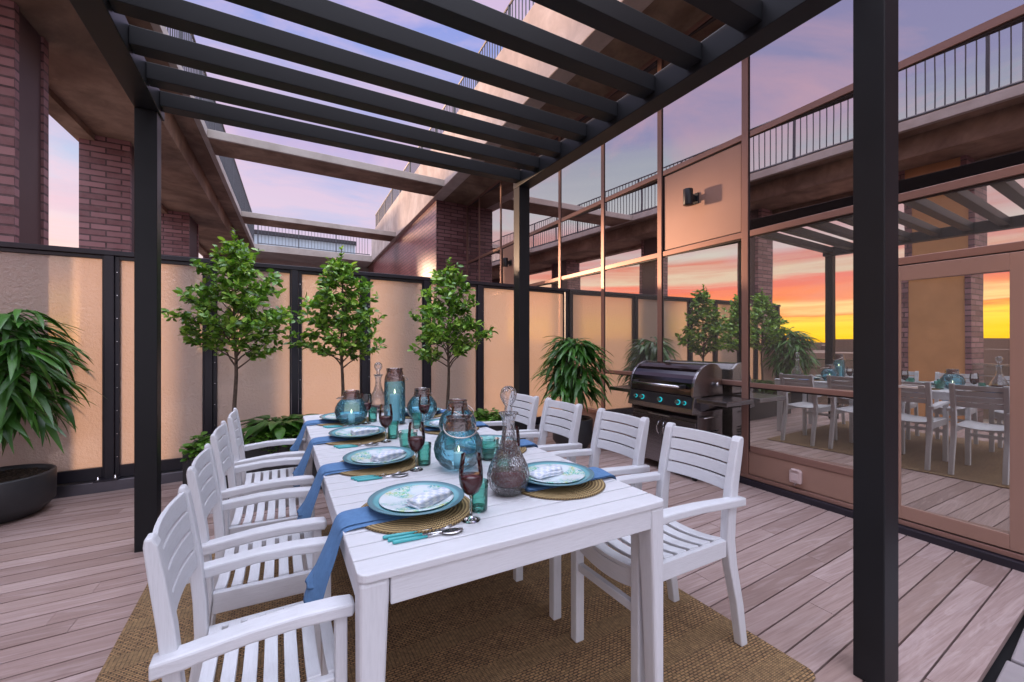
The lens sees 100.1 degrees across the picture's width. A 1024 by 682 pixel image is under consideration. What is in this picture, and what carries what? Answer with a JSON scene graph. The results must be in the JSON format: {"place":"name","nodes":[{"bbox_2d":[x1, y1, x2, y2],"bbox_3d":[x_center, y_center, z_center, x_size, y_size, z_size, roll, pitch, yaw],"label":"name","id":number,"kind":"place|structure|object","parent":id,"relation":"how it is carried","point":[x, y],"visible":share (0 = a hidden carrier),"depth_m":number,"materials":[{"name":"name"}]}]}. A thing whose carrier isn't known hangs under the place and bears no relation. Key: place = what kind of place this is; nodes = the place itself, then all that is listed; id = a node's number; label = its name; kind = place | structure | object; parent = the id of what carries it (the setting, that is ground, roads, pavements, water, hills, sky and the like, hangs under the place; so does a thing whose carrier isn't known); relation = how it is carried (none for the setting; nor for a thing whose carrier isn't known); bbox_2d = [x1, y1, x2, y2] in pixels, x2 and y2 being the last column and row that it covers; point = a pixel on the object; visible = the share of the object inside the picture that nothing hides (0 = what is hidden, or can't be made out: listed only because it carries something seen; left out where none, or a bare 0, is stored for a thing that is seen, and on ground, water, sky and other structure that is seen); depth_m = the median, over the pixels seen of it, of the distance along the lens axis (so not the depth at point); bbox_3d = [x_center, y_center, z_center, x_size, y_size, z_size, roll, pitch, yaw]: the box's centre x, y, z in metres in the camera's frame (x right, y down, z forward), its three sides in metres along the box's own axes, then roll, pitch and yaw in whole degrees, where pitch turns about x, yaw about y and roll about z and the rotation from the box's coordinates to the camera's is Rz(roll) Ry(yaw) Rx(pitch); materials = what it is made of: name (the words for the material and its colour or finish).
{"place":"outdoors","nodes":[
{"label":"outdoors","id":0,"kind":"place"},
{"bbox_2d":[49,0,534,257],"label":"sky","id":1,"kind":"structure","parent":0,"point":[270,190],"materials":[{"name":"purple"}]},
{"bbox_2d":[254,229,355,253],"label":"building","id":2,"kind":"structure","parent":0,"point":[325,243],"depth_m":21.62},
{"bbox_2d":[398,429,417,448],"bbox_3d":[-0.557,0.530,2.294,0.107,0.101,0.107,0,0,-29],"label":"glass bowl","id":3,"kind":"object","parent":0,"point":[415,432],"visible":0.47,"depth_m":2.31,"materials":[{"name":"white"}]},
{"bbox_2d":[0,431,1023,681],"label":"deck","id":4,"kind":"structure","parent":0,"point":[72,577],"depth_m":2.45,"materials":[{"name":"wood"}]},
{"bbox_2d":[0,463,56,523],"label":"plant pot","id":5,"kind":"object","parent":4,"relation":"on","point":[27,490],"visible":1,"depth_m":3.40,"materials":[{"name":"grey ceramic"}]},
{"bbox_2d":[0,309,106,454],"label":"potted plant","id":6,"kind":"object","parent":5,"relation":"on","point":[20,395],"visible":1,"depth_m":3.41,"materials":[{"name":"green plant"}]},
{"bbox_2d":[0,241,568,498],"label":"privacy fence","id":7,"kind":"object","parent":4,"relation":"on","point":[89,293],"visible":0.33,"depth_m":4.45,"materials":[{"name":"metal"}]},
{"bbox_2d":[183,415,513,498],"bbox_3d":[-1.492,1.167,4.559,3.140,0.466,0.570,0,0,-29],"label":"planter box","id":8,"kind":"object","parent":4,"relation":"on","point":[187,464],"visible":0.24,"depth_m":3.83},
{"bbox_2d":[179,431,259,461],"bbox_3d":[-2.570,0.911,3.780,0.602,0.204,0.506,0,0,-29],"label":"trailing plant","id":9,"kind":"object","parent":8,"relation":"in","point":[197,447],"visible":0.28,"depth_m":3.65,"materials":[{"name":"green plant"}]},
{"bbox_2d":[161,227,307,411],"bbox_3d":[-2.551,-0.036,3.931,1.066,2.063,0.922,0,0,-40],"label":"tree","id":10,"kind":"object","parent":8,"relation":"in","point":[241,274],"visible":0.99,"depth_m":3.88,"materials":[{"name":"green plant"}]},
{"bbox_2d":[244,427,300,453],"bbox_3d":[-2.079,0.915,4.042,0.788,0.204,0.498,0,0,-29],"label":"trailing plant","id":11,"kind":"object","parent":8,"relation":"in","point":[264,436],"visible":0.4,"depth_m":3.89,"materials":[{"name":"green plant"}]},
{"bbox_2d":[240,414,319,439],"bbox_3d":[-2.214,0.838,4.100,0.832,0.237,0.825,0,0,-29],"label":"broad leaf plant","id":12,"kind":"object","parent":8,"relation":"in","point":[277,428],"visible":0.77,"depth_m":3.98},
{"bbox_2d":[277,245,387,411],"bbox_3d":[-1.761,0.002,4.426,0.786,1.986,1.031,0,0,20],"label":"tree","id":13,"kind":"object","parent":8,"relation":"in","point":[324,321],"visible":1,"depth_m":4.36,"materials":[{"name":"green plant"}]},
{"bbox_2d":[407,257,498,408],"bbox_3d":[-0.725,0.004,5.010,0.974,1.983,0.934,0,0,-29],"label":"tree","id":14,"kind":"object","parent":8,"relation":"in","point":[433,330],"visible":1,"depth_m":4.93,"materials":[{"name":"green plant"}]},
{"bbox_2d":[455,407,504,421],"bbox_3d":[-0.635,0.910,4.925,1.406,0.195,0.724,0,0,-29],"label":"trailing plant","id":15,"kind":"object","parent":8,"relation":"in","point":[486,414],"visible":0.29,"depth_m":5.04,"materials":[{"name":"green plant"}]},
{"bbox_2d":[95,524,814,681],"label":"rug","id":16,"kind":"object","parent":4,"relation":"on","point":[504,626],"visible":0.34,"depth_m":2.00,"materials":[{"name":"wicker"}]},
{"bbox_2d":[143,484,354,681],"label":"dining chair","id":17,"kind":"object","parent":16,"relation":"on","point":[175,563],"visible":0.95,"depth_m":1.14,"materials":[{"name":"wood"}]},
{"bbox_2d":[186,443,326,681],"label":"dining chair","id":18,"kind":"object","parent":16,"relation":"on","point":[203,482],"visible":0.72,"depth_m":1.62,"materials":[{"name":"wood"}]},
{"bbox_2d":[210,421,313,624],"bbox_3d":[-1.310,0.911,2.269,0.459,0.955,0.476,0,0,-28],"label":"dining chair","id":19,"kind":"object","parent":16,"relation":"on","point":[224,460],"visible":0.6,"depth_m":2.20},
{"bbox_2d":[227,408,305,508],"bbox_3d":[-1.587,0.922,2.802,0.459,0.955,0.476,0,0,-29],"label":"dining chair","id":20,"kind":"object","parent":16,"relation":"on","point":[239,448],"visible":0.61,"depth_m":2.84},
{"bbox_2d":[303,408,662,681],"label":"dining table","id":21,"kind":"object","parent":16,"relation":"on","point":[503,534],"visible":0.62,"depth_m":1.40,"materials":[{"name":"wood"}]},
{"bbox_2d":[290,419,337,451],"bbox_3d":[-1.379,0.686,3.046,0.365,0.248,0.147,0,0,-29],"label":"table napkin","id":22,"kind":"object","parent":21,"relation":"on","point":[295,446],"visible":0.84,"depth_m":2.98,"materials":[{"name":"blue fabric"}]},
{"bbox_2d":[292,436,360,486],"bbox_3d":[-1.079,0.686,2.498,0.365,0.248,0.147,0,0,-29],"label":"table napkin","id":23,"kind":"object","parent":21,"relation":"on","point":[299,470],"visible":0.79,"depth_m":2.44,"materials":[{"name":"blue fabric"}]},
{"bbox_2d":[297,461,383,519],"bbox_3d":[-0.779,0.686,1.950,0.365,0.248,0.147,0,0,-29],"label":"table napkin","id":24,"kind":"object","parent":21,"relation":"on","point":[305,509],"visible":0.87,"depth_m":1.89,"materials":[{"name":"blue fabric"}]},
{"bbox_2d":[315,417,370,425],"bbox_3d":[-1.231,0.577,3.126,0.394,0.007,0.394,0,0,-41],"label":"placemat","id":25,"kind":"object","parent":21,"relation":"on","point":[342,424],"visible":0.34,"depth_m":3.00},
{"bbox_2d":[319,411,362,420],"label":"charger plate","id":26,"kind":"object","parent":25,"relation":"on","point":[322,416],"visible":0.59,"depth_m":3.08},
{"bbox_2d":[325,413,360,418],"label":"salad plate","id":27,"kind":"object","parent":26,"relation":"on","point":[331,416],"visible":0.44,"depth_m":3.12,"materials":[{"name":"white ceramic"}]},
{"bbox_2d":[334,390,367,424],"bbox_3d":[-1.131,0.463,3.020,0.222,0.233,0.223,0,0,-29],"label":"round lantern","id":28,"kind":"object","parent":21,"relation":"on","point":[351,415],"visible":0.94,"depth_m":3.04,"materials":[{"name":"teal glass"}]},
{"bbox_2d":[324,432,390,444],"bbox_3d":[-0.931,0.577,2.578,0.394,0.007,0.394,0,0,12],"label":"placemat","id":29,"kind":"object","parent":21,"relation":"on","point":[379,437],"visible":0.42,"depth_m":2.48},
{"bbox_2d":[328,425,384,437],"bbox_3d":[-0.931,0.550,2.591,0.328,0.026,0.328,0,0,-6],"label":"charger plate","id":30,"kind":"object","parent":29,"relation":"on","point":[332,432],"visible":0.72,"depth_m":2.58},
{"bbox_2d":[335,427,378,435],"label":"salad plate","id":31,"kind":"object","parent":30,"relation":"on","point":[345,432],"visible":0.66,"depth_m":2.58,"materials":[{"name":"white ceramic"}]},
{"bbox_2d":[350,427,379,434],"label":"folded napkin","id":32,"kind":"object","parent":31,"relation":"on","point":[361,431],"visible":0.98,"depth_m":2.55,"materials":[{"name":"fabric"}]},
{"bbox_2d":[303,506,412,602],"bbox_3d":[-0.479,0.686,1.402,0.365,0.248,0.147,0,0,-29],"label":"table napkin","id":33,"kind":"object","parent":21,"relation":"on","point":[317,579],"visible":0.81,"depth_m":1.34,"materials":[{"name":"blue fabric"}]},
{"bbox_2d":[338,443,378,448],"bbox_3d":[-0.846,0.576,2.369,0.212,0.011,0.038,0,0,-24],"label":"spoon","id":34,"kind":"object","parent":21,"relation":"on","point":[341,447],"visible":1,"depth_m":2.36,"materials":[{"name":"metal"}]},
{"bbox_2d":[360,393,371,423],"bbox_3d":[-1.034,0.474,3.042,0.079,0.214,0.079,0,0,-29],"label":"wine glass","id":35,"kind":"object","parent":21,"relation":"on","point":[366,407],"visible":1,"depth_m":3.03,"materials":[{"name":"white"}]},
{"bbox_2d":[351,471,400,478],"bbox_3d":[-0.584,0.576,1.848,0.208,0.011,0.020,0,0,-22],"label":"fork","id":36,"kind":"object","parent":21,"relation":"on","point":[372,475],"visible":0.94,"depth_m":1.83,"materials":[{"name":"metal"}]},
{"bbox_2d":[368,362,387,412],"bbox_3d":[-1.103,0.376,3.534,0.164,0.412,0.164,0,0,-29],"label":"decanter","id":37,"kind":"object","parent":21,"relation":"on","point":[374,406],"visible":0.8,"depth_m":3.55,"materials":[{"name":"clear glass"}]},
{"bbox_2d":[339,455,420,476],"bbox_3d":[-0.631,0.577,2.030,0.394,0.007,0.394,0,0,26],"label":"placemat","id":38,"kind":"object","parent":21,"relation":"on","point":[405,465],"visible":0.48,"depth_m":1.92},
{"bbox_2d":[342,446,414,465],"bbox_3d":[-0.631,0.550,2.043,0.328,0.026,0.328,0,0,2],"label":"charger plate","id":39,"kind":"object","parent":38,"relation":"on","point":[348,459],"visible":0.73,"depth_m":2.04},
{"bbox_2d":[351,449,406,462],"bbox_3d":[-0.631,0.549,2.043,0.255,0.016,0.255,0,0,36],"label":"salad plate","id":40,"kind":"object","parent":39,"relation":"on","point":[363,457],"visible":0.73,"depth_m":2.04,"materials":[{"name":"white ceramic"}]},
{"bbox_2d":[370,449,405,462],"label":"folded napkin","id":41,"kind":"object","parent":40,"relation":"on","point":[386,455],"visible":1,"depth_m":2.00,"materials":[{"name":"fabric"}]},
{"bbox_2d":[357,473,407,481],"bbox_3d":[-0.546,0.576,1.821,0.212,0.011,0.038,0,0,-24],"label":"spoon","id":42,"kind":"object","parent":21,"relation":"on","point":[375,478],"visible":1,"depth_m":1.81,"materials":[{"name":"metal"}]},
{"bbox_2d":[379,404,392,442],"bbox_3d":[-0.734,0.474,2.494,0.079,0.214,0.079,0,0,-29],"label":"wine glass","id":43,"kind":"object","parent":21,"relation":"on","point":[385,421],"visible":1,"depth_m":2.48,"materials":[{"name":"white"}]},
{"bbox_2d":[388,421,398,438],"bbox_3d":[-0.714,0.530,2.574,0.067,0.101,0.067,0,0,-1],"label":"tumbler","id":44,"kind":"object","parent":21,"relation":"on","point":[393,436],"visible":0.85,"depth_m":2.58,"materials":[{"name":"teal glass"}]},
{"bbox_2d":[384,368,407,425],"bbox_3d":[-0.824,0.386,3.042,0.172,0.392,0.154,0,0,-29],"label":"tall lantern","id":45,"kind":"object","parent":21,"relation":"on","point":[394,400],"visible":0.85,"depth_m":3.03,"materials":[{"name":"teal glass"}]},
{"bbox_2d":[361,495,469,533],"bbox_3d":[-0.331,0.577,1.482,0.394,0.007,0.394,0,0,15],"label":"placemat","id":46,"kind":"object","parent":21,"relation":"on","point":[457,513],"visible":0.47,"depth_m":1.37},
{"bbox_2d":[367,481,463,515],"bbox_3d":[-0.331,0.550,1.494,0.328,0.026,0.328,0,0,-30],"label":"charger plate","id":47,"kind":"object","parent":46,"relation":"on","point":[376,506],"visible":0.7,"depth_m":1.48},
{"bbox_2d":[379,485,453,511],"bbox_3d":[-0.331,0.549,1.495,0.255,0.016,0.255,0,0,19],"label":"salad plate","id":48,"kind":"object","parent":47,"relation":"on","point":[395,499],"visible":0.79,"depth_m":1.50,"materials":[{"name":"white ceramic"}]},
{"bbox_2d":[405,487,452,508],"bbox_3d":[-0.281,0.536,1.480,0.073,0.033,0.159,0,0,36],"label":"folded napkin","id":49,"kind":"object","parent":48,"relation":"on","point":[426,499],"visible":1,"depth_m":1.45,"materials":[{"name":"fabric"}]},
{"bbox_2d":[407,421,424,471],"bbox_3d":[-0.434,0.474,1.946,0.079,0.214,0.079,0,0,-29],"label":"wine glass","id":50,"kind":"object","parent":21,"relation":"on","point":[416,444],"visible":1,"depth_m":1.93,"materials":[{"name":"clear"}]},
{"bbox_2d":[412,412,421,428],"bbox_3d":[-0.638,0.530,2.874,0.066,0.101,0.066,0,0,-37],"label":"tumbler","id":51,"kind":"object","parent":21,"relation":"on","point":[416,427],"visible":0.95,"depth_m":2.87,"materials":[{"name":"teal glass"}]},
{"bbox_2d":[383,524,451,538],"bbox_3d":[-0.284,0.576,1.300,0.208,0.011,0.020,0,0,-22],"label":"fork","id":52,"kind":"object","parent":21,"relation":"on","point":[400,534],"visible":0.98,"depth_m":1.28,"materials":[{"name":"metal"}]},
{"bbox_2d":[387,528,450,541],"bbox_3d":[-0.267,0.576,1.284,0.205,0.011,0.014,0,0,-24],"label":"knife","id":53,"kind":"object","parent":21,"relation":"on","point":[407,536],"visible":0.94,"depth_m":1.27,"materials":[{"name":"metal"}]},
{"bbox_2d":[400,413,441,418],"bbox_3d":[-0.720,0.577,3.406,0.394,0.007,0.394,0,0,44],"label":"placemat","id":54,"kind":"object","parent":21,"relation":"on","point":[435,415],"visible":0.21,"depth_m":3.28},
{"bbox_2d":[407,388,436,420],"bbox_3d":[-0.665,0.463,3.172,0.222,0.233,0.224,0,0,-29],"label":"round lantern","id":55,"kind":"object","parent":21,"relation":"on","point":[415,397],"visible":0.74,"depth_m":3.22,"materials":[{"name":"teal glass"}]},
{"bbox_2d":[418,394,429,425],"bbox_3d":[-0.604,0.474,2.950,0.079,0.214,0.079,0,0,-29],"label":"wine glass","id":56,"kind":"object","parent":21,"relation":"on","point":[424,409],"visible":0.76,"depth_m":2.94,"materials":[{"name":"white"}]},
{"bbox_2d":[418,442,431,465],"bbox_3d":[-0.414,0.530,2.026,0.067,0.101,0.067,0,0,-12],"label":"tumbler","id":57,"kind":"object","parent":21,"relation":"on","point":[424,462],"visible":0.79,"depth_m":2.02,"materials":[{"name":"teal glass"}]},
{"bbox_2d":[392,527,463,543],"bbox_3d":[-0.246,0.576,1.272,0.212,0.011,0.038,0,0,-24],"label":"spoon","id":58,"kind":"object","parent":21,"relation":"on","point":[447,531],"visible":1,"depth_m":1.27,"materials":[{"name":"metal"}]},
{"bbox_2d":[419,425,478,434],"bbox_3d":[-0.416,0.577,2.860,0.394,0.007,0.394,0,0,43],"label":"placemat","id":59,"kind":"object","parent":21,"relation":"on","point":[437,432],"visible":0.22,"depth_m":2.73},
{"bbox_2d":[424,418,466,427],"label":"charger plate","id":60,"kind":"object","parent":59,"relation":"on","point":[426,423],"visible":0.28,"depth_m":2.85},
{"bbox_2d":[425,421,488,430],"bbox_3d":[-0.379,0.586,2.880,0.439,0.056,0.141,0,0,-29],"label":"table napkin","id":61,"kind":"object","parent":59,"relation":"on","point":[478,423],"visible":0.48,"depth_m":2.86,"materials":[{"name":"blue fabric"}]},
{"bbox_2d":[444,432,455,449],"bbox_3d":[-0.338,0.530,2.326,0.067,0.101,0.066,0,0,10],"label":"tumbler","id":62,"kind":"object","parent":21,"relation":"on","point":[449,447],"visible":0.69,"depth_m":2.32,"materials":[{"name":"teal glass"}]},
{"bbox_2d":[439,399,475,440],"bbox_3d":[-0.323,0.463,2.547,0.222,0.233,0.222,0,0,-29],"label":"round lantern","id":63,"kind":"object","parent":21,"relation":"on","point":[442,419],"visible":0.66,"depth_m":2.58,"materials":[{"name":"teal glass"}]},
{"bbox_2d":[451,406,464,446],"bbox_3d":[-0.304,0.474,2.402,0.079,0.214,0.079,0,0,-29],"label":"wine glass","id":64,"kind":"object","parent":21,"relation":"on","point":[458,422],"visible":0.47,"depth_m":2.39,"materials":[{"name":"white"}]},
{"bbox_2d":[434,414,482,470],"bbox_3d":[-0.244,0.461,1.966,0.227,0.238,0.227,0,0,-29],"label":"round lantern","id":65,"kind":"object","parent":21,"relation":"on","point":[448,429],"visible":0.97,"depth_m":2.00,"materials":[{"name":"teal glass"}]},
{"bbox_2d":[459,452,482,523],"bbox_3d":[-0.134,0.474,1.398,0.079,0.214,0.079,0,0,-29],"label":"wine glass","id":66,"kind":"object","parent":21,"relation":"on","point":[470,483],"visible":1,"depth_m":1.39,"materials":[{"name":"clear"}]},
{"bbox_2d":[472,478,487,512],"bbox_3d":[-0.115,0.530,1.478,0.067,0.101,0.067,0,0,29],"label":"tumbler","id":67,"kind":"object","parent":21,"relation":"on","point":[479,507],"visible":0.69,"depth_m":1.48,"materials":[{"name":"teal glass"}]},
{"bbox_2d":[454,445,526,458],"bbox_3d":[-0.116,0.577,2.312,0.394,0.007,0.394,0,0,6],"label":"placemat","id":68,"kind":"object","parent":21,"relation":"on","point":[523,449],"visible":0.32,"depth_m":2.24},
{"bbox_2d":[458,435,516,449],"bbox_3d":[-0.127,0.550,2.319,0.328,0.026,0.328,0,0,42],"label":"charger plate","id":69,"kind":"object","parent":68,"relation":"on","point":[461,442],"visible":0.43,"depth_m":2.32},
{"bbox_2d":[465,437,509,447],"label":"salad plate","id":70,"kind":"object","parent":69,"relation":"on","point":[490,445],"visible":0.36,"depth_m":2.30,"materials":[{"name":"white ceramic"}]},
{"bbox_2d":[467,436,494,444],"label":"folded napkin","id":71,"kind":"object","parent":70,"relation":"on","point":[488,439],"visible":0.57,"depth_m":2.31,"materials":[{"name":"fabric"}]},
{"bbox_2d":[457,439,537,453],"bbox_3d":[-0.079,0.586,2.332,0.439,0.056,0.141,0,0,-29],"label":"table napkin","id":72,"kind":"object","parent":68,"relation":"on","point":[523,443],"visible":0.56,"depth_m":2.33,"materials":[{"name":"blue fabric"}]},
{"bbox_2d":[481,437,499,460],"bbox_3d":[-0.116,0.530,2.120,0.107,0.101,0.107,0,0,-29],"label":"tumbler","id":73,"kind":"object","parent":21,"relation":"on","point":[488,457],"visible":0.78,"depth_m":2.12,"materials":[{"name":"teal"}]},
{"bbox_2d":[487,386,529,496],"bbox_3d":[-0.014,0.376,1.645,0.164,0.412,0.164,0,0,-29],"label":"decanter","id":74,"kind":"object","parent":21,"relation":"on","point":[509,478],"visible":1,"depth_m":1.65,"materials":[{"name":"clear glass"}]},
{"bbox_2d":[502,425,519,465],"bbox_3d":[-0.004,0.474,1.854,0.079,0.214,0.079,0,0,-29],"label":"wine glass","id":75,"kind":"object","parent":21,"relation":"on","point":[518,434],"visible":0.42,"depth_m":1.85,"materials":[{"name":"clear"}]},
{"bbox_2d":[514,479,605,499],"bbox_3d":[0.183,0.577,1.764,0.394,0.007,0.394,0,0,-41],"label":"placemat","id":76,"kind":"object","parent":21,"relation":"on","point":[586,489],"visible":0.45,"depth_m":1.64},
{"bbox_2d":[522,461,593,485],"bbox_3d":[0.173,0.550,1.771,0.328,0.026,0.328,0,0,-29],"label":"charger plate","id":77,"kind":"object","parent":76,"relation":"on","point":[589,474],"visible":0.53,"depth_m":1.76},
{"bbox_2d":[528,464,584,482],"bbox_3d":[0.173,0.549,1.771,0.255,0.016,0.255,0,0,-42],"label":"salad plate","id":78,"kind":"object","parent":77,"relation":"on","point":[571,474],"visible":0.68,"depth_m":1.76,"materials":[{"name":"white ceramic"}]},
{"bbox_2d":[530,464,563,478],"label":"folded napkin","id":79,"kind":"object","parent":78,"relation":"on","point":[547,471],"visible":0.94,"depth_m":1.75,"materials":[{"name":"fabric"}]},
{"bbox_2d":[521,467,616,491],"bbox_3d":[0.221,0.586,1.784,0.439,0.056,0.141,0,0,-29],"label":"table napkin","id":80,"kind":"object","parent":76,"relation":"on","point":[599,473],"visible":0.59,"depth_m":1.78,"materials":[{"name":"blue fabric"}]},
{"bbox_2d":[483,391,538,441],"bbox_3d":[-0.167,0.922,3.506,0.717,0.955,0.476,0,0,-29],"label":"dining chair","id":81,"kind":"object","parent":16,"relation":"on","point":[530,420],"visible":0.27,"depth_m":3.62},
{"bbox_2d":[506,397,582,462],"bbox_3d":[0.101,0.911,2.992,0.717,0.955,0.476,0,0,-29],"label":"dining chair","id":82,"kind":"object","parent":16,"relation":"on","point":[573,426],"visible":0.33,"depth_m":3.12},
{"bbox_2d":[513,408,649,619],"bbox_3d":[0.397,0.911,2.476,0.717,0.955,0.476,0,0,-28],"label":"dining chair","id":83,"kind":"object","parent":16,"relation":"on","point":[637,443],"visible":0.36,"depth_m":2.51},
{"bbox_2d":[571,422,746,681],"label":"dining chair","id":84,"kind":"object","parent":16,"relation":"on","point":[690,549],"visible":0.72,"depth_m":1.93,"materials":[{"name":"wood"}]},
{"bbox_2d":[69,0,897,681],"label":"pergola","id":85,"kind":"object","parent":4,"relation":"on","point":[747,30],"visible":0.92,"depth_m":2.42,"materials":[{"name":"metal"}]},
{"bbox_2d":[552,415,592,448],"bbox_3d":[0.793,1.200,5.632,0.530,0.400,0.530,0,0,-29],"label":"plant pot","id":86,"kind":"object","parent":4,"relation":"on","point":[585,432],"visible":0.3,"depth_m":5.44,"materials":[{"name":"grey ceramic"}]},
{"bbox_2d":[531,336,614,412],"bbox_3d":[0.782,0.482,5.625,1.141,1.116,1.067,0,0,-7],"label":"potted plant","id":87,"kind":"object","parent":86,"relation":"in","point":[570,384],"visible":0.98,"depth_m":5.41,"materials":[{"name":"green plant"}]},
{"bbox_2d":[610,360,753,480],"bbox_3d":[1.743,0.812,4.725,0.587,1.175,1.656,0,0,-29],"label":"gas grill","id":88,"kind":"object","parent":4,"relation":"on","point":[662,394],"visible":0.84,"depth_m":4.44,"materials":[{"name":"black metal"}]},
{"bbox_2d":[633,411,662,459],"bbox_3d":[1.506,1.050,4.815,0.062,0.480,0.441,0,0,-27],"label":"door","id":89,"kind":"structure","parent":88,"relation":"in","point":[653,446],"depth_m":4.73,"materials":[{"name":"silver metal"}]},
{"bbox_2d":[662,417,696,466],"bbox_3d":[1.711,1.050,4.425,0.062,0.480,0.433,0,0,-29],"label":"door","id":90,"kind":"structure","parent":88,"relation":"in","point":[665,420],"depth_m":4.40,"materials":[{"name":"silver metal"}]},
{"bbox_2d":[466,0,1023,571],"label":"glass facade","id":91,"kind":"structure","parent":4,"relation":"on","point":[740,274],"depth_m":3.72,"materials":[{"name":"glass"}]},
{"bbox_2d":[503,258,511,266],"bbox_3d":[-0.106,-1.640,8.897,0.176,0.176,0.114,0,0,-29],"label":"wall light","id":92,"kind":"object","parent":91,"relation":"attached to","point":[506,262],"visible":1,"depth_m":8.85,"materials":[{"name":"black metal"}]},
{"bbox_2d":[683,188,698,206],"bbox_3d":[1.981,-1.600,4.775,0.176,0.176,0.114,0,0,-29],"label":"wall light","id":93,"kind":"object","parent":91,"relation":"attached to","point":[690,198],"visible":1,"depth_m":4.72,"materials":[{"name":"black metal"}]},
{"bbox_2d":[789,468,801,483],"bbox_3d":[2.525,1.210,3.820,0.052,0.145,0.102,0,0,-29],"label":"outlet box","id":94,"kind":"object","parent":91,"relation":"attached to","point":[795,476],"visible":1,"depth_m":3.81,"materials":[{"name":"white plastic"}]},
{"bbox_2d":[898,251,1023,553],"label":"door","id":95,"kind":"structure","parent":91,"relation":"in","point":[961,321],"depth_m":2.87,"materials":[{"name":"glass"}]},
{"bbox_2d":[982,615,1023,681],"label":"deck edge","id":96,"kind":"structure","parent":0,"point":[1003,657],"depth_m":2.00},
{"bbox_2d":[0,0,48,244],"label":"brick pier","id":97,"kind":"structure","parent":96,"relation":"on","point":[24,131],"depth_m":4.18,"materials":[{"name":"brick"}]},
{"bbox_2d":[79,135,133,251],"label":"brick pier","id":98,"kind":"structure","parent":96,"relation":"on","point":[106,193],"depth_m":6.68,"materials":[{"name":"brick"}]},
{"bbox_2d":[161,210,198,257],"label":"brick pier","id":99,"kind":"structure","parent":96,"relation":"on","point":[179,233],"depth_m":10.52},
{"bbox_2d":[203,254,222,258],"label":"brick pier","id":100,"kind":"structure","parent":96,"relation":"on","point":[206,256],"depth_m":15.38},
{"bbox_2d":[49,88,208,255],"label":"lintel beam","id":101,"kind":"structure","parent":100,"relation":"on","point":[64,116],"depth_m":6.05,"materials":[{"name":"concrete"}]},
{"bbox_2d":[10,0,706,271],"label":"concrete canopy","id":102,"kind":"object","parent":96,"relation":"on","point":[86,88],"visible":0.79,"depth_m":7.73,"materials":[{"name":"concrete"}]},
{"bbox_2d":[167,27,253,240],"bbox_3d":[-5.390,-4.149,7.538,0.041,1.137,20.221,0,0,-27],"label":"railing","id":103,"kind":"object","parent":102,"relation":"on","point":[232,172],"visible":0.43,"depth_m":10.43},
{"bbox_2d":[257,225,369,254],"bbox_3d":[-8.169,-4.369,17.987,4.321,1.337,0.042,0,0,-32],"label":"railing","id":104,"kind":"object","parent":102,"relation":"on","point":[308,241],"visible":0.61,"depth_m":17.59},
{"bbox_2d":[375,0,533,225],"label":"railing","id":105,"kind":"object","parent":102,"relation":"on","point":[382,210],"visible":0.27,"depth_m":10.12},
{"bbox_2d":[368,200,466,278],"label":"brick wall","id":106,"kind":"structure","parent":96,"relation":"on","point":[429,239],"depth_m":11.19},
{"bbox_2d":[996,629,1023,681],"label":"stone paving","id":107,"kind":"structure","parent":0,"point":[1012,670],"depth_m":1.85,"materials":[{"name":"grey stone"}]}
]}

